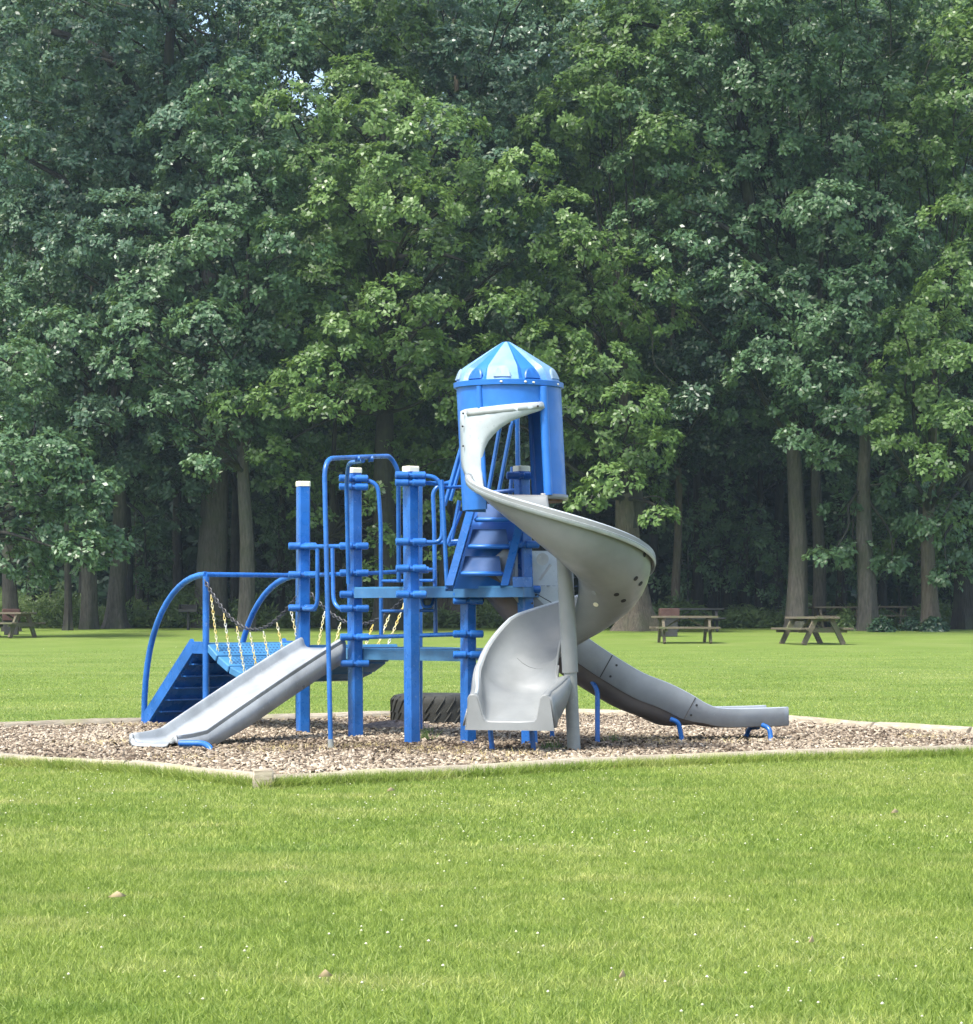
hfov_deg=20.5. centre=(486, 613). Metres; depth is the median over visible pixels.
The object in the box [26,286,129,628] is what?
oak tree
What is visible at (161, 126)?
oak tree
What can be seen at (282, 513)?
forest tree
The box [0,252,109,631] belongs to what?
oak tree
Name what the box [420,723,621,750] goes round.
weeds
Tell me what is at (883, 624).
bush
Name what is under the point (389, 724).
mulch mound
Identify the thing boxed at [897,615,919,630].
bush
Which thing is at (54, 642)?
lawn
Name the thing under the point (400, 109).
forest tree
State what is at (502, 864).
clover flowers
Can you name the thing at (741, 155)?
oak tree
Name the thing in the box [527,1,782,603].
forest tree
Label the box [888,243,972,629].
oak tree
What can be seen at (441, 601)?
oak tree
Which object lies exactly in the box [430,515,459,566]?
sapling
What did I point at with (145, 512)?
sapling
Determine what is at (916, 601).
forest tree
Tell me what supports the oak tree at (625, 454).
on the lawn at (54, 642)
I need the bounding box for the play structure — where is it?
[129,342,788,750]
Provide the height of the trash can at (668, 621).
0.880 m
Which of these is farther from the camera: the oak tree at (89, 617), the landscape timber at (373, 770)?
the oak tree at (89, 617)
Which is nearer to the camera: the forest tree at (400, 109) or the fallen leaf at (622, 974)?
the fallen leaf at (622, 974)
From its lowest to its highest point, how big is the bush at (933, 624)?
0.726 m
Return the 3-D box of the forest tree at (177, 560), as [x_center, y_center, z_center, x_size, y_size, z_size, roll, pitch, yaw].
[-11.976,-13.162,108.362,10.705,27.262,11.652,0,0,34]
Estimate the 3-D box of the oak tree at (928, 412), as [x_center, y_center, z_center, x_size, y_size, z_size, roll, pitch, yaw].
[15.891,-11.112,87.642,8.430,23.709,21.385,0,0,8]
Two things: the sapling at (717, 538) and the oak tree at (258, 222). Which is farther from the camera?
the sapling at (717, 538)
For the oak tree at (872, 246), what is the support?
on the lawn at (54, 642)
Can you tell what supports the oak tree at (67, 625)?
on the lawn at (54, 642)
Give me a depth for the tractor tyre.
23.13 m
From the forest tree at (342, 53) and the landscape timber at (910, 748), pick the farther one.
the forest tree at (342, 53)
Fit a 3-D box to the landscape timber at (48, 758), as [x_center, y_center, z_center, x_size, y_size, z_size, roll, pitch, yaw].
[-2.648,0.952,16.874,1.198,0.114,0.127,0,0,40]
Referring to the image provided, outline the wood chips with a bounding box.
[0,712,972,774]
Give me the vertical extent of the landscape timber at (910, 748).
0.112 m
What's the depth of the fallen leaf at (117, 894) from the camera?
9.05 m
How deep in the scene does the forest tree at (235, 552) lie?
103.78 m
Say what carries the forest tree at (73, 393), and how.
on the lawn at (54, 642)
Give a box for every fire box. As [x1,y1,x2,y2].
[2,609,20,634]
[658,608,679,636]
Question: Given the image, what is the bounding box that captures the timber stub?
[252,769,273,788]
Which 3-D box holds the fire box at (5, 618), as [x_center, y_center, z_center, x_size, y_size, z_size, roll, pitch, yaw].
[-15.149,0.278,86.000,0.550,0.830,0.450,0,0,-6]
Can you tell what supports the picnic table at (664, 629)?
on the lawn at (54, 642)
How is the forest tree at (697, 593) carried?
on the lawn at (54, 642)
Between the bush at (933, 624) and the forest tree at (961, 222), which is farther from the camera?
the forest tree at (961, 222)
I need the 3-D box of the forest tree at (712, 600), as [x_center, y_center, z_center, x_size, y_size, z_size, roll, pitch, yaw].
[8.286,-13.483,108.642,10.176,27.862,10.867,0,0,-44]
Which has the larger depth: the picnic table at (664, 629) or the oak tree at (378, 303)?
the oak tree at (378, 303)
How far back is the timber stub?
14.90 m
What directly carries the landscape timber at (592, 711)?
on the mulch bed
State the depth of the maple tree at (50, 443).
82.49 m
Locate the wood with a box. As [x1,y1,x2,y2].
[0,0,972,612]
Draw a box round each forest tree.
[0,0,237,594]
[0,0,262,606]
[0,1,105,472]
[0,3,164,605]
[33,0,311,588]
[136,21,353,601]
[170,0,411,614]
[197,0,470,602]
[265,0,539,606]
[338,0,638,606]
[357,0,565,471]
[426,0,685,550]
[435,0,720,517]
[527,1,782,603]
[558,0,823,614]
[571,0,846,611]
[578,1,857,611]
[638,33,844,609]
[640,0,861,608]
[658,0,918,609]
[717,0,972,608]
[736,0,971,611]
[794,26,972,611]
[857,0,972,570]
[887,8,972,474]
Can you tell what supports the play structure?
on the mulch bed
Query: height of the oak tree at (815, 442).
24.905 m
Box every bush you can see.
[835,606,856,630]
[865,614,897,631]
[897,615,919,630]
[916,615,950,631]
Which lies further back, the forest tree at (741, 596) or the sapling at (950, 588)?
the forest tree at (741, 596)
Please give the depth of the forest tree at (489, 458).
106.30 m
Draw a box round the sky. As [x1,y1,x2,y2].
[4,0,886,323]
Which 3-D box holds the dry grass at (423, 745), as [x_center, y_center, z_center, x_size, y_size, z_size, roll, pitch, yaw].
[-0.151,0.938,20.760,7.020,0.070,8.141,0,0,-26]
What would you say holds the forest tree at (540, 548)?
on the lawn at (54, 642)
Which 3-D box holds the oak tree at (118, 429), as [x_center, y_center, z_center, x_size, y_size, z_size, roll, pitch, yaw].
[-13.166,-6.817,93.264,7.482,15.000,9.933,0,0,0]
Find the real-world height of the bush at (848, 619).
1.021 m
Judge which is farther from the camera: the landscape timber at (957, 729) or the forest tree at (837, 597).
the forest tree at (837, 597)
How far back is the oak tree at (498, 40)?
92.03 m
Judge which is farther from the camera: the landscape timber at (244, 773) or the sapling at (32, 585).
the sapling at (32, 585)
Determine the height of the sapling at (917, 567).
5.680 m
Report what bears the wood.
on the lawn at (54, 642)
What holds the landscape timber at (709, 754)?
on the mulch bed
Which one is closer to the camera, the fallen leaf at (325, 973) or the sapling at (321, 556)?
the fallen leaf at (325, 973)
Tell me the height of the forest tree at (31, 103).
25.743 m
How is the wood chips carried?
on the mulch bed
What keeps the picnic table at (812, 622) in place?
on the lawn at (54, 642)
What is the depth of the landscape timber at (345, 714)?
24.59 m
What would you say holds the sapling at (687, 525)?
on the lawn at (54, 642)
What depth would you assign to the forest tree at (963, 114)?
105.77 m
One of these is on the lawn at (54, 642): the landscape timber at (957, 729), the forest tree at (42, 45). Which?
the forest tree at (42, 45)
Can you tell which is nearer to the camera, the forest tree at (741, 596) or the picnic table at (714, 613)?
the picnic table at (714, 613)
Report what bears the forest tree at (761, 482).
on the lawn at (54, 642)
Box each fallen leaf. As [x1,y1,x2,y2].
[109,891,125,896]
[318,969,332,976]
[619,970,625,977]
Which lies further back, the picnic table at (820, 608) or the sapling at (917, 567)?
the sapling at (917, 567)
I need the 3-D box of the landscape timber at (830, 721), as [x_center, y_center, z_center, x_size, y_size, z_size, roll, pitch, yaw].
[2.952,0.950,23.021,0.125,0.109,1.538,0,0,-20]
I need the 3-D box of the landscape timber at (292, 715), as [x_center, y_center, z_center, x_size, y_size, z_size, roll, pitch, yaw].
[-2.195,0.953,23.821,1.868,0.113,0.126,0,0,-32]
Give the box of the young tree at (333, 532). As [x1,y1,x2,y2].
[265,401,486,628]
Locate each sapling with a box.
[2,499,80,596]
[106,479,185,612]
[251,490,314,612]
[262,500,345,600]
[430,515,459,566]
[643,474,727,601]
[665,486,750,610]
[808,474,887,608]
[851,474,951,613]
[913,526,956,610]
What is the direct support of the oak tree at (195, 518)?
on the lawn at (54, 642)
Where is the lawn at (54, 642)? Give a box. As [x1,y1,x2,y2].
[0,624,972,1023]
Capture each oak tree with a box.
[0,0,296,627]
[0,202,207,628]
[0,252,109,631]
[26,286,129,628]
[57,399,106,630]
[89,0,353,631]
[115,334,201,626]
[200,0,564,630]
[262,0,644,626]
[403,362,456,611]
[435,0,739,630]
[586,0,847,627]
[634,245,780,626]
[702,0,915,627]
[775,0,972,630]
[845,0,972,624]
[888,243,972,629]
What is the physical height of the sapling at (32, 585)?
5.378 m
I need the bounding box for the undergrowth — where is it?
[0,579,952,627]
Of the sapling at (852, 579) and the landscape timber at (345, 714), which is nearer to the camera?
the landscape timber at (345, 714)
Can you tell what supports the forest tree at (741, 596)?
on the lawn at (54, 642)
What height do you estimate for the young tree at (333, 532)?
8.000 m
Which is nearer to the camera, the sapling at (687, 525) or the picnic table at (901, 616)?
the picnic table at (901, 616)
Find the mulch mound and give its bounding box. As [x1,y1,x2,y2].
[363,720,433,728]
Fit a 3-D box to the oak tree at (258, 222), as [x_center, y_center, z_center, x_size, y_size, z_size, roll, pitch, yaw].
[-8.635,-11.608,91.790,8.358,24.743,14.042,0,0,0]
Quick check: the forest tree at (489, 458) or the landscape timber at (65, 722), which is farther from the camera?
the forest tree at (489, 458)
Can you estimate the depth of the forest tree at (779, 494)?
107.73 m
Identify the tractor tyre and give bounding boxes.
[390,693,459,723]
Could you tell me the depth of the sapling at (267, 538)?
98.70 m
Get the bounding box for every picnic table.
[0,612,45,637]
[649,616,720,643]
[678,608,725,631]
[771,617,853,644]
[808,606,857,626]
[854,606,914,623]
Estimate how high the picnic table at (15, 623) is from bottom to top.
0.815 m
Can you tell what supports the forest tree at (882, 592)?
on the lawn at (54, 642)
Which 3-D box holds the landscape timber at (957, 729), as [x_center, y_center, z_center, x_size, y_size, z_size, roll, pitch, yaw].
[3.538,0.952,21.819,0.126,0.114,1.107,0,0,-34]
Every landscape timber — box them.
[0,718,140,727]
[0,753,126,765]
[124,760,251,779]
[140,713,332,719]
[274,767,430,778]
[332,711,389,717]
[425,757,623,774]
[562,709,620,714]
[619,710,635,715]
[620,749,795,762]
[789,715,876,727]
[792,745,972,755]
[872,722,971,733]
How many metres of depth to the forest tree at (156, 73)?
105.30 m
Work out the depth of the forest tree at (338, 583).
105.83 m
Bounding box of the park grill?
[178,604,197,629]
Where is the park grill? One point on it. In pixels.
(188, 608)
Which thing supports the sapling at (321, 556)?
on the lawn at (54, 642)
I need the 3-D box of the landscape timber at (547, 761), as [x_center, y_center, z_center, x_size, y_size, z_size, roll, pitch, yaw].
[0.256,0.951,16.371,0.126,0.112,1.683,0,0,45]
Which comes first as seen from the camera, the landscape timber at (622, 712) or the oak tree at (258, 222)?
the landscape timber at (622, 712)
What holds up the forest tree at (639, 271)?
on the lawn at (54, 642)
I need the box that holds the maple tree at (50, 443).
[0,332,134,588]
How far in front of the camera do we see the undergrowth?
95.01 m
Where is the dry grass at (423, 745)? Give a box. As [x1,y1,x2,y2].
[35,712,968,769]
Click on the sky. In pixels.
(321, 72)
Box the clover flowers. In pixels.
[0,646,971,1023]
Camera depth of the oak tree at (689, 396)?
92.00 m

